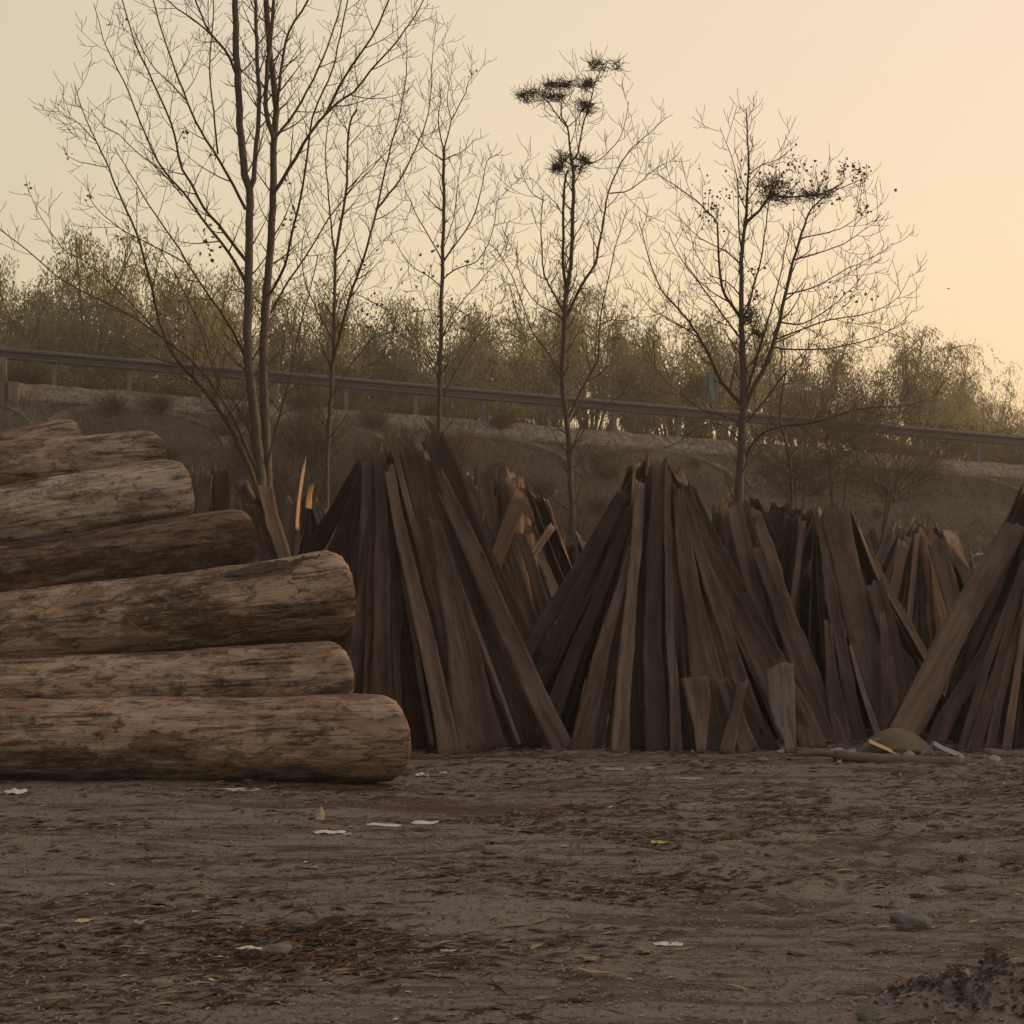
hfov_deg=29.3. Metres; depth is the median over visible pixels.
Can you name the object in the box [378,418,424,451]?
twiggy shrub
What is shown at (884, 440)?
dense bush
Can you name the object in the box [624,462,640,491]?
sawn board
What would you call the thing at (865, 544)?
sawn board
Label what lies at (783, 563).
sawn board
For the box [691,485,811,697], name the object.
sawn board
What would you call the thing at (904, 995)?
wood chip
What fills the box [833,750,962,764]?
thin log
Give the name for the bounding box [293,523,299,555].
sawn board
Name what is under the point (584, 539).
twiggy shrub
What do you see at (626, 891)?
wood chip
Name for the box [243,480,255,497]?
sawn board
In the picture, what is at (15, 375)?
twiggy shrub
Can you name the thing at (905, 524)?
twiggy shrub
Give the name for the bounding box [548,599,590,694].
sawn board
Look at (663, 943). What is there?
paper scrap
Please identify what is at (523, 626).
sawn board
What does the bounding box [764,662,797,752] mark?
sawn board
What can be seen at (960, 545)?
sawn board
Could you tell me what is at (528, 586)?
sawn board
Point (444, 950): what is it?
wood chip
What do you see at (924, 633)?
sawn board
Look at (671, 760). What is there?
stack foot debris
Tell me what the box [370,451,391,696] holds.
sawn board
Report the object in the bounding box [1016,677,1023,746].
sawn board
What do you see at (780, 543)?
sawn board
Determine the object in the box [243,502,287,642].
sawn board
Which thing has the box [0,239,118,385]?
willow tree
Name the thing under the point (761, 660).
sawn board
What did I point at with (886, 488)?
twig thicket
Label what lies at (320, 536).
sawn board
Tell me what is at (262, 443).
bare tree
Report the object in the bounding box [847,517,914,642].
sawn board
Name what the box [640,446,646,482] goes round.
sawn board
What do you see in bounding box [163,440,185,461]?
twiggy shrub
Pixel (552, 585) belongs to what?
sawn board
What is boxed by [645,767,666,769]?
paper scrap
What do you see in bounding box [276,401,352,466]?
twiggy shrub
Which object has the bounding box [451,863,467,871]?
rock
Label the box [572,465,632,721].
sawn board
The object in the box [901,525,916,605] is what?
sawn board
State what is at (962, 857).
rock
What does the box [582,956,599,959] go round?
wood chip
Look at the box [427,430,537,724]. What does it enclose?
sawn board
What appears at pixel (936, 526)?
sawn board
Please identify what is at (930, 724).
sawn board
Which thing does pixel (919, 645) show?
sawn board
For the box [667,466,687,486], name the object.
sawn board
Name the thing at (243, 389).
dense bush
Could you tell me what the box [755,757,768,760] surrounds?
rock
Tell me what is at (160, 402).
twiggy shrub
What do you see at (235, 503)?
sawn board
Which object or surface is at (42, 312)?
willow tree
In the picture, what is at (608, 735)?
sawn board
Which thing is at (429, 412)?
twiggy shrub
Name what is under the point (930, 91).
sky
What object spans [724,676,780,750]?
sawn board
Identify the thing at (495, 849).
rock
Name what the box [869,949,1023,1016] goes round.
soil clods
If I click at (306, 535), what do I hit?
sawn board
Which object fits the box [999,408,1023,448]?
willow tree
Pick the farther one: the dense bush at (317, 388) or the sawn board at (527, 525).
the dense bush at (317, 388)
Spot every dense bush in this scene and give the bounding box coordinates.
[40,363,77,386]
[72,336,136,389]
[103,372,182,395]
[182,376,243,398]
[227,380,270,399]
[284,352,339,403]
[291,385,333,405]
[368,363,414,413]
[483,358,531,420]
[514,352,571,425]
[615,367,662,433]
[679,373,715,437]
[864,434,917,456]
[877,435,964,460]
[908,416,967,459]
[945,419,1018,463]
[967,445,1023,464]
[982,424,1021,463]
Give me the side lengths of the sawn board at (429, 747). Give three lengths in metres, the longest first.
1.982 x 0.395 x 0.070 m
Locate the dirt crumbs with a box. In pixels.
[0,735,1023,1023]
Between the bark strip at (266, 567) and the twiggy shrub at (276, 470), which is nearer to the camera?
the bark strip at (266, 567)
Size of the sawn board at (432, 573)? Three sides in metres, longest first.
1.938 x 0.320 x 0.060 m
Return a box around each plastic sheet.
[830,747,855,751]
[902,750,915,754]
[916,741,933,755]
[934,741,961,755]
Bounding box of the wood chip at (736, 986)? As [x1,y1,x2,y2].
[725,984,747,990]
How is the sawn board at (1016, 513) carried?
on the ground at (908, 1009)
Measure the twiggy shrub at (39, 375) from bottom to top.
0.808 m
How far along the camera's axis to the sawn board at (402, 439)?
13.39 m
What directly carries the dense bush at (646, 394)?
on the ground at (908, 1009)
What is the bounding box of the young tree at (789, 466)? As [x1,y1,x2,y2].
[746,337,886,511]
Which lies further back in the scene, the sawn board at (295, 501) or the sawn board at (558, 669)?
the sawn board at (295, 501)
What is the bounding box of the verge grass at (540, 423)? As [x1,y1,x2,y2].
[11,371,754,442]
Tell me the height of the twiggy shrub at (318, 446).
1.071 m
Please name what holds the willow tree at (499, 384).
on the ground at (908, 1009)
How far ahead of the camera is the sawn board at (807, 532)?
13.59 m
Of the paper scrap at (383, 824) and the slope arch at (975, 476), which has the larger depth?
the slope arch at (975, 476)
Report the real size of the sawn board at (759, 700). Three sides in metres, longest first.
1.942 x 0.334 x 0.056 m
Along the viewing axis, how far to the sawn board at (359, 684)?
12.52 m
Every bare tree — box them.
[0,0,441,498]
[269,5,463,508]
[376,37,552,449]
[471,42,690,542]
[610,90,943,502]
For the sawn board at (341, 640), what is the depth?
12.81 m
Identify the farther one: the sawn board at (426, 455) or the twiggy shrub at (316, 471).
the twiggy shrub at (316, 471)
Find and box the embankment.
[0,391,1023,557]
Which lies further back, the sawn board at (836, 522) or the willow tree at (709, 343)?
the willow tree at (709, 343)
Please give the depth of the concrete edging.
55.78 m
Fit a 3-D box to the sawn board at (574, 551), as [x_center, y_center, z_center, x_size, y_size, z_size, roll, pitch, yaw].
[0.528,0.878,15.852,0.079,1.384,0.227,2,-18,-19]
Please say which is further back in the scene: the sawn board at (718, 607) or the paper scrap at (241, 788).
the sawn board at (718, 607)
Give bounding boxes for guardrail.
[0,347,1023,461]
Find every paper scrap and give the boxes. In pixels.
[0,788,26,793]
[134,919,148,923]
[222,787,259,790]
[235,945,262,949]
[313,830,345,833]
[366,823,401,826]
[409,820,438,824]
[415,772,428,776]
[604,767,624,770]
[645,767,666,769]
[653,941,683,945]
[672,777,704,779]
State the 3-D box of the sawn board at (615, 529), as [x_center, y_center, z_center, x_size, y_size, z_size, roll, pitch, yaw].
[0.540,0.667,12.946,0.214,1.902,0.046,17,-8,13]
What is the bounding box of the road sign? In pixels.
[706,372,716,438]
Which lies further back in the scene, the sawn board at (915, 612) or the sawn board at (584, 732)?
the sawn board at (915, 612)
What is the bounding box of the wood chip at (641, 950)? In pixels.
[636,948,650,952]
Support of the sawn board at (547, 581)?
on the ground at (908, 1009)
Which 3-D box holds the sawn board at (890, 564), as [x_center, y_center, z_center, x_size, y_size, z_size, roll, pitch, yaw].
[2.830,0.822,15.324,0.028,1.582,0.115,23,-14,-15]
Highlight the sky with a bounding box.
[0,0,1023,459]
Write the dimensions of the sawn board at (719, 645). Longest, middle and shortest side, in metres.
1.893 x 0.249 x 0.073 m
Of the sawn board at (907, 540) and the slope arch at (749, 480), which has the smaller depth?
the sawn board at (907, 540)
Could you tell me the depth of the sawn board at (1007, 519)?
12.55 m
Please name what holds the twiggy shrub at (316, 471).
on the embankment
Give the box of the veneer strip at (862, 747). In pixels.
[855,736,880,751]
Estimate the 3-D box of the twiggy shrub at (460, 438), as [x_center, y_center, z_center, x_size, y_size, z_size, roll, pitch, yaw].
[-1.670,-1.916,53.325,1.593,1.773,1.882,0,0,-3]
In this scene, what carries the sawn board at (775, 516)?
on the ground at (908, 1009)
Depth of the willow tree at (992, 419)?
109.80 m
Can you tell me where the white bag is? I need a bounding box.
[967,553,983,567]
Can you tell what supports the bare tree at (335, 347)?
on the ground at (908, 1009)
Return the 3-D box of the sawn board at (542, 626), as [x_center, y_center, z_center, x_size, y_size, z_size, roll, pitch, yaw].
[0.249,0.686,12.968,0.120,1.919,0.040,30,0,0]
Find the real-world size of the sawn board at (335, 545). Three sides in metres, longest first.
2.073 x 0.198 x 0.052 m
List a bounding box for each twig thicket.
[709,393,869,508]
[727,347,937,508]
[804,405,970,539]
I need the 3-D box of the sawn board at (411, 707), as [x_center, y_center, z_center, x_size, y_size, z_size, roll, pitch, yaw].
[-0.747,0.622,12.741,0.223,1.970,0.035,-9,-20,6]
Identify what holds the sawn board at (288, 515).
on the ground at (908, 1009)
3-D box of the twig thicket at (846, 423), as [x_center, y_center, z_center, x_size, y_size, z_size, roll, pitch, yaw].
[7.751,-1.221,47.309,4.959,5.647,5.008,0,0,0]
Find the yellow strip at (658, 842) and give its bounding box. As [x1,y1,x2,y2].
[650,840,668,843]
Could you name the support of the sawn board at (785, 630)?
on the ground at (908, 1009)
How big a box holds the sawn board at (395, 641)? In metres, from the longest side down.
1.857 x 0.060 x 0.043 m
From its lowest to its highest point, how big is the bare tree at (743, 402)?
6.436 m
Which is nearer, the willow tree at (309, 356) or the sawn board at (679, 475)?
the sawn board at (679, 475)
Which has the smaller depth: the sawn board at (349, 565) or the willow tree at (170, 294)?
the sawn board at (349, 565)
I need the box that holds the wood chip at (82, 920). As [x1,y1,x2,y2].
[73,918,92,922]
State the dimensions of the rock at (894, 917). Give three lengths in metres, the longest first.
0.065 x 0.052 x 0.049 m
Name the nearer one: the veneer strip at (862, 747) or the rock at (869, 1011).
the rock at (869, 1011)
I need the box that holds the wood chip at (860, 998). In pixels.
[853,996,869,1000]
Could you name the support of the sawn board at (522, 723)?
on the ground at (908, 1009)
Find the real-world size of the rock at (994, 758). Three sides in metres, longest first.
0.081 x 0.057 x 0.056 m
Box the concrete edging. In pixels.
[7,381,1023,479]
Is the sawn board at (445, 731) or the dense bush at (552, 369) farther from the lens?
the dense bush at (552, 369)
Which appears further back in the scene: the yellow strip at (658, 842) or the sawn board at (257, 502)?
the sawn board at (257, 502)
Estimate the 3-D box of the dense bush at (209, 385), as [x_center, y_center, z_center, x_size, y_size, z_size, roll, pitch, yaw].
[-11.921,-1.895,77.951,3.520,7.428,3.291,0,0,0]
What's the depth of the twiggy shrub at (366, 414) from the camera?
54.20 m
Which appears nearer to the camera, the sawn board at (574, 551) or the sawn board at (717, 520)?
the sawn board at (717, 520)
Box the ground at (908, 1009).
[0,645,1023,1023]
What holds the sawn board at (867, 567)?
on the ground at (908, 1009)
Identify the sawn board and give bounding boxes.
[188,472,212,508]
[190,464,196,513]
[195,466,212,513]
[211,463,238,646]
[231,482,282,643]
[231,495,241,510]
[235,482,278,559]
[242,493,303,645]
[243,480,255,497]
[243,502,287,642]
[249,458,360,645]
[252,497,281,557]
[256,484,290,557]
[277,510,311,554]
[281,495,301,555]
[288,454,372,642]
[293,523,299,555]
[295,458,305,529]
[298,494,307,551]
[305,484,313,508]
[308,500,325,534]
[311,501,331,549]
[324,458,371,640]
[326,475,361,640]
[332,455,387,641]
[334,519,359,649]
[345,456,372,692]
[347,441,382,654]
[355,446,387,693]
[362,465,375,693]
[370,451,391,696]
[372,466,409,699]
[379,446,394,465]
[385,463,459,754]
[386,461,436,752]
[387,491,402,709]
[391,443,470,748]
[395,475,448,696]
[396,445,436,572]
[400,418,407,446]
[400,611,426,749]
[401,577,434,746]
[420,421,573,736]
[424,449,431,460]
[425,457,537,747]
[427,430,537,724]
[427,517,505,753]
[434,468,571,749]
[459,578,520,744]
[463,474,529,623]
[463,553,534,746]
[473,464,514,584]
[490,690,511,745]
[491,468,496,488]
[492,487,527,568]
[494,479,498,496]
[494,497,535,613]
[495,476,521,526]
[499,475,526,595]
[503,491,628,733]
[504,465,545,638]
[507,543,575,722]
[514,523,554,586]
[515,532,580,718]
[524,490,628,657]
[526,484,613,692]
[526,489,611,696]
[526,505,632,747]
[530,516,585,681]
[537,556,611,710]
[537,558,585,683]
[540,491,571,569]
[545,559,604,689]
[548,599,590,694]
[555,620,584,701]
[560,484,631,720]
[562,465,641,732]
[565,542,586,570]
[570,521,631,739]
[570,532,583,555]
[570,546,629,749]
[571,540,577,566]
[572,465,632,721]
[574,530,582,549]
[584,478,642,688]
[585,495,630,668]
[594,581,626,747]
[605,463,656,746]
[611,479,644,752]
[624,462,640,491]
[629,462,667,748]
[631,463,635,506]
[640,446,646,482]
[642,457,667,751]
[645,434,649,476]
[649,487,774,739]
[650,474,678,590]
[662,483,695,750]
[664,467,682,751]
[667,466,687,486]
[668,465,676,479]
[671,522,689,676]
[673,487,723,750]
[674,479,683,490]
[676,471,723,673]
[681,675,710,752]
[682,488,763,724]
[683,480,809,743]
[687,523,737,749]
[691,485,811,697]
[692,515,720,552]
[700,587,773,733]
[712,506,727,526]
[714,509,720,533]
[715,677,758,752]
[717,487,733,514]
[719,503,741,576]
[719,679,747,753]
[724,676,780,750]
[726,500,776,642]
[727,500,759,547]
[732,624,781,738]
[743,497,825,686]
[744,514,767,604]
[750,506,847,742]
[751,546,837,743]
[759,515,812,599]
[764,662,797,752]
[766,502,870,725]
[767,522,811,640]
[768,504,812,600]
[769,499,795,511]
[773,520,806,736]
[774,655,826,748]
[777,511,796,652]
[783,505,812,527]
[785,506,807,529]
[789,514,800,662]
[803,519,813,547]
[808,520,816,661]
[812,505,866,740]
[814,504,825,676]
[820,502,880,730]
[823,618,853,743]
[843,526,895,640]
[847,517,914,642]
[847,522,895,639]
[849,507,920,668]
[849,643,879,734]
[853,535,947,697]
[855,520,902,630]
[859,561,933,733]
[861,530,943,700]
[865,527,878,555]
[865,576,927,740]
[878,528,903,602]
[879,611,899,730]
[881,521,1023,753]
[885,525,902,580]
[886,511,1010,728]
[889,536,912,581]
[890,538,908,597]
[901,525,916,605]
[901,537,919,636]
[903,648,942,720]
[906,525,916,537]
[907,530,919,620]
[913,521,936,650]
[915,527,955,686]
[925,611,1001,746]
[926,493,1023,727]
[926,526,940,538]
[928,536,959,613]
[933,521,941,535]
[938,531,968,585]
[941,521,1023,708]
[941,528,963,592]
[945,547,1023,673]
[948,619,985,739]
[950,530,970,569]
[953,506,1023,742]
[956,560,1023,751]
[965,572,1023,751]
[968,543,973,571]
[985,593,1023,748]
[996,537,1023,749]
[1001,614,1023,749]
[1009,483,1023,517]
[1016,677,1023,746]
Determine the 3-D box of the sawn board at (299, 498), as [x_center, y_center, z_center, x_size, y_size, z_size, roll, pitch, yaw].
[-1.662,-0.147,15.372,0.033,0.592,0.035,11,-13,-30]
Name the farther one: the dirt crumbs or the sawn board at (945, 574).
the sawn board at (945, 574)
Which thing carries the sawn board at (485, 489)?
on the ground at (908, 1009)
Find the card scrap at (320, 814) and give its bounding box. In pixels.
[315,806,324,819]
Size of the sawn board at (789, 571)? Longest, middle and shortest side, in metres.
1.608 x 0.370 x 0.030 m
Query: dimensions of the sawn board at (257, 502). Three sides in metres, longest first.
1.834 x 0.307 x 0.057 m
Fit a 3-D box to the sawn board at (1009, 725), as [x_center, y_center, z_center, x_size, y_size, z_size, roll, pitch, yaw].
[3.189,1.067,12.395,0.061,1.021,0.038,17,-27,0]
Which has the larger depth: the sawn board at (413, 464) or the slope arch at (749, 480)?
the slope arch at (749, 480)
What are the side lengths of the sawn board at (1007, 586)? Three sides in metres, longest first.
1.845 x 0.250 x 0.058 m
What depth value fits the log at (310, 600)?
11.39 m
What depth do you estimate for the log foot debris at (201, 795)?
10.36 m
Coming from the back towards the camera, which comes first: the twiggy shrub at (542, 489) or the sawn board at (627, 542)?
the twiggy shrub at (542, 489)
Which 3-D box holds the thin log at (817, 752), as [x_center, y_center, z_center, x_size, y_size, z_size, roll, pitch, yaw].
[1.862,1.475,11.950,0.280,0.056,0.045,0,0,0]
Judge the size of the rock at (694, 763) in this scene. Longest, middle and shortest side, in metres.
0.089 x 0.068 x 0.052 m
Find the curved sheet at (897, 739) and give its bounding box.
[860,728,935,754]
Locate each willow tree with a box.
[0,218,171,385]
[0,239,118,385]
[0,255,32,346]
[0,271,122,380]
[30,238,207,384]
[111,268,287,396]
[145,251,291,396]
[156,267,324,403]
[226,272,389,404]
[271,292,443,413]
[317,281,463,414]
[365,292,510,416]
[396,285,524,420]
[423,308,584,424]
[481,260,614,426]
[535,270,685,429]
[577,289,722,433]
[583,313,734,435]
[655,299,800,440]
[720,322,861,444]
[746,319,877,447]
[776,361,906,451]
[831,314,1004,447]
[893,333,1007,458]
[946,361,1023,449]
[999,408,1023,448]
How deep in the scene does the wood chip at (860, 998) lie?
5.98 m
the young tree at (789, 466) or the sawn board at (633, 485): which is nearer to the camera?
the sawn board at (633, 485)
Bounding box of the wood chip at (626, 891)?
[615,890,639,892]
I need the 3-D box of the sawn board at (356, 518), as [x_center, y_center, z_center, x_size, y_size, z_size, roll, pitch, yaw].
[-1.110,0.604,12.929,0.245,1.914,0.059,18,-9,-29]
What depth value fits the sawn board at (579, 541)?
16.07 m
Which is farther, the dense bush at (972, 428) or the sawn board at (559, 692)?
the dense bush at (972, 428)
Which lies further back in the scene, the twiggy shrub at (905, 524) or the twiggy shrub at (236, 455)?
the twiggy shrub at (905, 524)
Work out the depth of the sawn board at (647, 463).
12.99 m
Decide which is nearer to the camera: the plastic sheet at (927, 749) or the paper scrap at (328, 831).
the paper scrap at (328, 831)
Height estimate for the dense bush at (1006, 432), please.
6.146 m
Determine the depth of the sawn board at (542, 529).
14.52 m
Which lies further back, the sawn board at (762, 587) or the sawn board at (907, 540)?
the sawn board at (907, 540)
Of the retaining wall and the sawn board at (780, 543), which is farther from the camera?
the retaining wall
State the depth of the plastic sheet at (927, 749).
11.91 m
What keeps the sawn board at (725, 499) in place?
on the sawn board at (728, 541)
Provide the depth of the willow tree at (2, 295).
87.38 m
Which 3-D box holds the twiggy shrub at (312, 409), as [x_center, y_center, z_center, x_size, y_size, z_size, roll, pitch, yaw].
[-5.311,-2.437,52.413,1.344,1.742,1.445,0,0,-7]
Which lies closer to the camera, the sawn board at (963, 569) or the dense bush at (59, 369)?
the sawn board at (963, 569)
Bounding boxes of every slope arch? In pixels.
[0,401,36,424]
[46,404,230,449]
[234,419,396,448]
[416,433,582,477]
[583,446,745,488]
[745,458,899,499]
[897,470,1018,501]
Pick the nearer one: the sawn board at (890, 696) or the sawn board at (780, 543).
the sawn board at (890, 696)
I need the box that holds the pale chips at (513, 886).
[7,748,1023,1023]
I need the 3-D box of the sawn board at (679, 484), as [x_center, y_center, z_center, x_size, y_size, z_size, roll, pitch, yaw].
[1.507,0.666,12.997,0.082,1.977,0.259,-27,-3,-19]
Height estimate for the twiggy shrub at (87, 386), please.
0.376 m
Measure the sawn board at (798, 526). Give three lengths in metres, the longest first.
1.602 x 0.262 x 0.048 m
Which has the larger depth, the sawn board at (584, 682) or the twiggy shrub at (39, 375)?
the twiggy shrub at (39, 375)
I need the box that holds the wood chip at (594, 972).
[577,967,609,975]
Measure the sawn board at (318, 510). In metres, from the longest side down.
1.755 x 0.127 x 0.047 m
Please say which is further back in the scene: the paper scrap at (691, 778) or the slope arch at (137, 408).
the slope arch at (137, 408)
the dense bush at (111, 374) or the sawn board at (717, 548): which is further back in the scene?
the dense bush at (111, 374)
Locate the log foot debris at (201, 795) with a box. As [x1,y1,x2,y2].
[0,777,435,815]
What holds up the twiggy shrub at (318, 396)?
on the embankment
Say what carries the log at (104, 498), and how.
on the log
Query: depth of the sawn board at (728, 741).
12.17 m
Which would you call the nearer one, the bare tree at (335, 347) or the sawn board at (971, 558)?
the sawn board at (971, 558)
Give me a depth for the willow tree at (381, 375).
87.47 m
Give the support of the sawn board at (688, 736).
on the ground at (908, 1009)
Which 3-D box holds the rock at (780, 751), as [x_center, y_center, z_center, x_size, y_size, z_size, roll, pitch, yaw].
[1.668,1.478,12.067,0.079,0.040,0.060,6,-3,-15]
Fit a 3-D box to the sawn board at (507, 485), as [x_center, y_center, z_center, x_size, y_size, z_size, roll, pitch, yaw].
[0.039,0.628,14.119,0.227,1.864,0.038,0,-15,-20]
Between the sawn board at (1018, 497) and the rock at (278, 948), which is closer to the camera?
the rock at (278, 948)
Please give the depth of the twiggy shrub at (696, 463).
56.26 m
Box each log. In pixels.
[0,418,82,440]
[0,431,166,485]
[0,460,194,543]
[0,509,258,591]
[0,550,355,655]
[0,641,354,698]
[0,693,410,782]
[794,749,832,756]
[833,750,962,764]
[982,748,1023,757]
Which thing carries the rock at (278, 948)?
on the ground at (908, 1009)
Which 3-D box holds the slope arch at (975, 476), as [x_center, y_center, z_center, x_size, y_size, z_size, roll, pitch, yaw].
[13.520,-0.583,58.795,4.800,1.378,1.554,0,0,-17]
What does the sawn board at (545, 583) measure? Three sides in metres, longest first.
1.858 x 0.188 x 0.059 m
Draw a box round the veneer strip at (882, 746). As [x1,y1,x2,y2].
[869,739,900,754]
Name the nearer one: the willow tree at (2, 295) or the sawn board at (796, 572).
the sawn board at (796, 572)
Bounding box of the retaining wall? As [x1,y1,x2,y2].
[0,358,18,402]
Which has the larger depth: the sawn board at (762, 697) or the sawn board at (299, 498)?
the sawn board at (299, 498)
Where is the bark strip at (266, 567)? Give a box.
[225,554,319,576]
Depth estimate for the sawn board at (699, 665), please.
12.56 m
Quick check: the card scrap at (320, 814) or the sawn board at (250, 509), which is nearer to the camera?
the card scrap at (320, 814)
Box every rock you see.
[42,984,55,990]
[147,978,172,986]
[239,779,255,781]
[259,944,291,952]
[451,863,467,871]
[482,844,514,853]
[486,837,512,843]
[582,767,593,773]
[645,770,657,776]
[689,760,703,766]
[702,851,718,859]
[736,762,746,765]
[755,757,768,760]
[777,749,786,753]
[787,949,806,955]
[857,1003,877,1020]
[890,912,903,922]
[896,913,931,930]
[956,753,963,760]
[958,854,966,862]
[988,755,1000,761]
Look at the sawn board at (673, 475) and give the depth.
12.99 m
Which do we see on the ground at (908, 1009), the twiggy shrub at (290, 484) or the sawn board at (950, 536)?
the sawn board at (950, 536)
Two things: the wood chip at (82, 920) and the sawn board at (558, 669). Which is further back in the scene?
the sawn board at (558, 669)
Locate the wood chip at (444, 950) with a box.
[440,949,461,951]
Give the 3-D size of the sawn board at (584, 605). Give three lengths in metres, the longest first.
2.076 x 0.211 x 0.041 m
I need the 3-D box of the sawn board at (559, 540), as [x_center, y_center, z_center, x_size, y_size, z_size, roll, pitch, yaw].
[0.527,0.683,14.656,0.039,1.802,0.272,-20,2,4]
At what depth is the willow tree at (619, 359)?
91.08 m
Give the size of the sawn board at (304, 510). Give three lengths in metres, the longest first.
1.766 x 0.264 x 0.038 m
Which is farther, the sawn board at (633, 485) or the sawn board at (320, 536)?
the sawn board at (320, 536)
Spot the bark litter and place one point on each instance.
(302, 939)
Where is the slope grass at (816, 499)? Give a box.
[0,388,1023,558]
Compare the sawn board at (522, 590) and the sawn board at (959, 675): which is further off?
the sawn board at (522, 590)
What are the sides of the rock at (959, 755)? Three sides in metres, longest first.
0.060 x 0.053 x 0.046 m
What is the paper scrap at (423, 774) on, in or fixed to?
on the ground at (908, 1009)
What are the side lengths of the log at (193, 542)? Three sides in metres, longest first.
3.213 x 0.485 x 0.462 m
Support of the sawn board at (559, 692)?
on the ground at (908, 1009)
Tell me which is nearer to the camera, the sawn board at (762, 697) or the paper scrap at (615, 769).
the paper scrap at (615, 769)
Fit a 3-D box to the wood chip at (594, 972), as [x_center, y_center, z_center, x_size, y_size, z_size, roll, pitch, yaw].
[0.266,1.497,6.381,0.104,0.018,0.042,2,0,14]
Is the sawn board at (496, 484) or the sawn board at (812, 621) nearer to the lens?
the sawn board at (812, 621)
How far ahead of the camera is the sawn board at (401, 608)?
12.69 m
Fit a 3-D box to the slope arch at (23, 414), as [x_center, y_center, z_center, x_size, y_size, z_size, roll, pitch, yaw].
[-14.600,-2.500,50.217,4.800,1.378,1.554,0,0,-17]
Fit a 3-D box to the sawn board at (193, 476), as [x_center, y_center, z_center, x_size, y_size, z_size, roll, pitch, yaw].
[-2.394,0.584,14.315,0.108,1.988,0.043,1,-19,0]
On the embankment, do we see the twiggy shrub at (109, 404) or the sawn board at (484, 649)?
the twiggy shrub at (109, 404)
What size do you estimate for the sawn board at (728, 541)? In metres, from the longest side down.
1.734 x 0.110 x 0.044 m
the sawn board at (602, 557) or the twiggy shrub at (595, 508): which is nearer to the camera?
the sawn board at (602, 557)
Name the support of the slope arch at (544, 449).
on the embankment
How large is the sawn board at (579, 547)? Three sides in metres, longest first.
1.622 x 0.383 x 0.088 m
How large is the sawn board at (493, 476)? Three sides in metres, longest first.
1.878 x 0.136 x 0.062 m
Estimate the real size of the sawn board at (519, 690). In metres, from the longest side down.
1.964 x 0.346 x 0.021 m
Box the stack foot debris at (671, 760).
[0,733,1023,815]
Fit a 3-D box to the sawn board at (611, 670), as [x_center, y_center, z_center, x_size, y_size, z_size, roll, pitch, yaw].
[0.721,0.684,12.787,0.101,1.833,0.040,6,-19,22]
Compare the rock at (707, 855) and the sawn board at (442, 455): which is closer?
the rock at (707, 855)
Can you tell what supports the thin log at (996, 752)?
on the ground at (908, 1009)
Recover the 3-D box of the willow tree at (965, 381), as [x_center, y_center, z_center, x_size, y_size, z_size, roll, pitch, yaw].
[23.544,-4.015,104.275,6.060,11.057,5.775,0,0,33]
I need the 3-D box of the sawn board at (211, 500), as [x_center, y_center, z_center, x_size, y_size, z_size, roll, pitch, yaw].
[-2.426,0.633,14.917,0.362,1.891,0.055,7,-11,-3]
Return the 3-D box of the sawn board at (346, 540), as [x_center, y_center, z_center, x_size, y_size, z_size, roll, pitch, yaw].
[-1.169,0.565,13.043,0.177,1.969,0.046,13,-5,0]
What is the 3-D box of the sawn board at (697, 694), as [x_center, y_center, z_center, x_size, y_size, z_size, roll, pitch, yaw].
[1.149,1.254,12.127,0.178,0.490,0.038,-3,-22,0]
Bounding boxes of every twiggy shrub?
[7,361,28,382]
[18,367,50,382]
[23,363,49,384]
[78,379,96,388]
[90,389,129,414]
[135,383,186,414]
[155,379,189,394]
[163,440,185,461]
[222,428,254,475]
[229,397,270,425]
[271,445,318,501]
[272,454,344,509]
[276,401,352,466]
[278,385,328,412]
[282,450,324,474]
[288,390,337,438]
[295,460,332,486]
[297,390,333,405]
[304,425,337,458]
[346,426,410,460]
[353,398,394,429]
[366,434,409,455]
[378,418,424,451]
[418,398,450,415]
[424,410,479,472]
[443,430,477,467]
[475,403,523,429]
[482,449,518,478]
[523,473,559,499]
[557,520,594,542]
[581,490,613,516]
[582,438,626,470]
[589,458,626,480]
[683,454,706,468]
[867,505,886,518]
[888,520,927,532]
[974,545,985,563]
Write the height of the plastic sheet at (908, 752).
0.059 m
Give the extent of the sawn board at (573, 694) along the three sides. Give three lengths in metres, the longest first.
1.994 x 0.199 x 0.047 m
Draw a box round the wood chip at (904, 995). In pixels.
[898,991,919,998]
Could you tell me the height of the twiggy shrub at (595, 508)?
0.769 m
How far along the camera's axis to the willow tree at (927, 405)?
93.49 m
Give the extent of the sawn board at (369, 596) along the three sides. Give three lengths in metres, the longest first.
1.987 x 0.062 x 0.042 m
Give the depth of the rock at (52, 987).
6.12 m
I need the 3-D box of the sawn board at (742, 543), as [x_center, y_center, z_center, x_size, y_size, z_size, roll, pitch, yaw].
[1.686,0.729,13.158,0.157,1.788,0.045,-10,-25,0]
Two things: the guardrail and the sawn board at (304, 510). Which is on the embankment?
the guardrail
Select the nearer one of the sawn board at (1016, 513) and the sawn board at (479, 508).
the sawn board at (1016, 513)
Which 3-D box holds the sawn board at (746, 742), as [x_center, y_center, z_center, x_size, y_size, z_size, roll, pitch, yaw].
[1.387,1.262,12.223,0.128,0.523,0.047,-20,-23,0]
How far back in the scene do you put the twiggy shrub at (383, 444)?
51.96 m
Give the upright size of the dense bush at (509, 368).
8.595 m
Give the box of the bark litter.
[0,739,1023,1023]

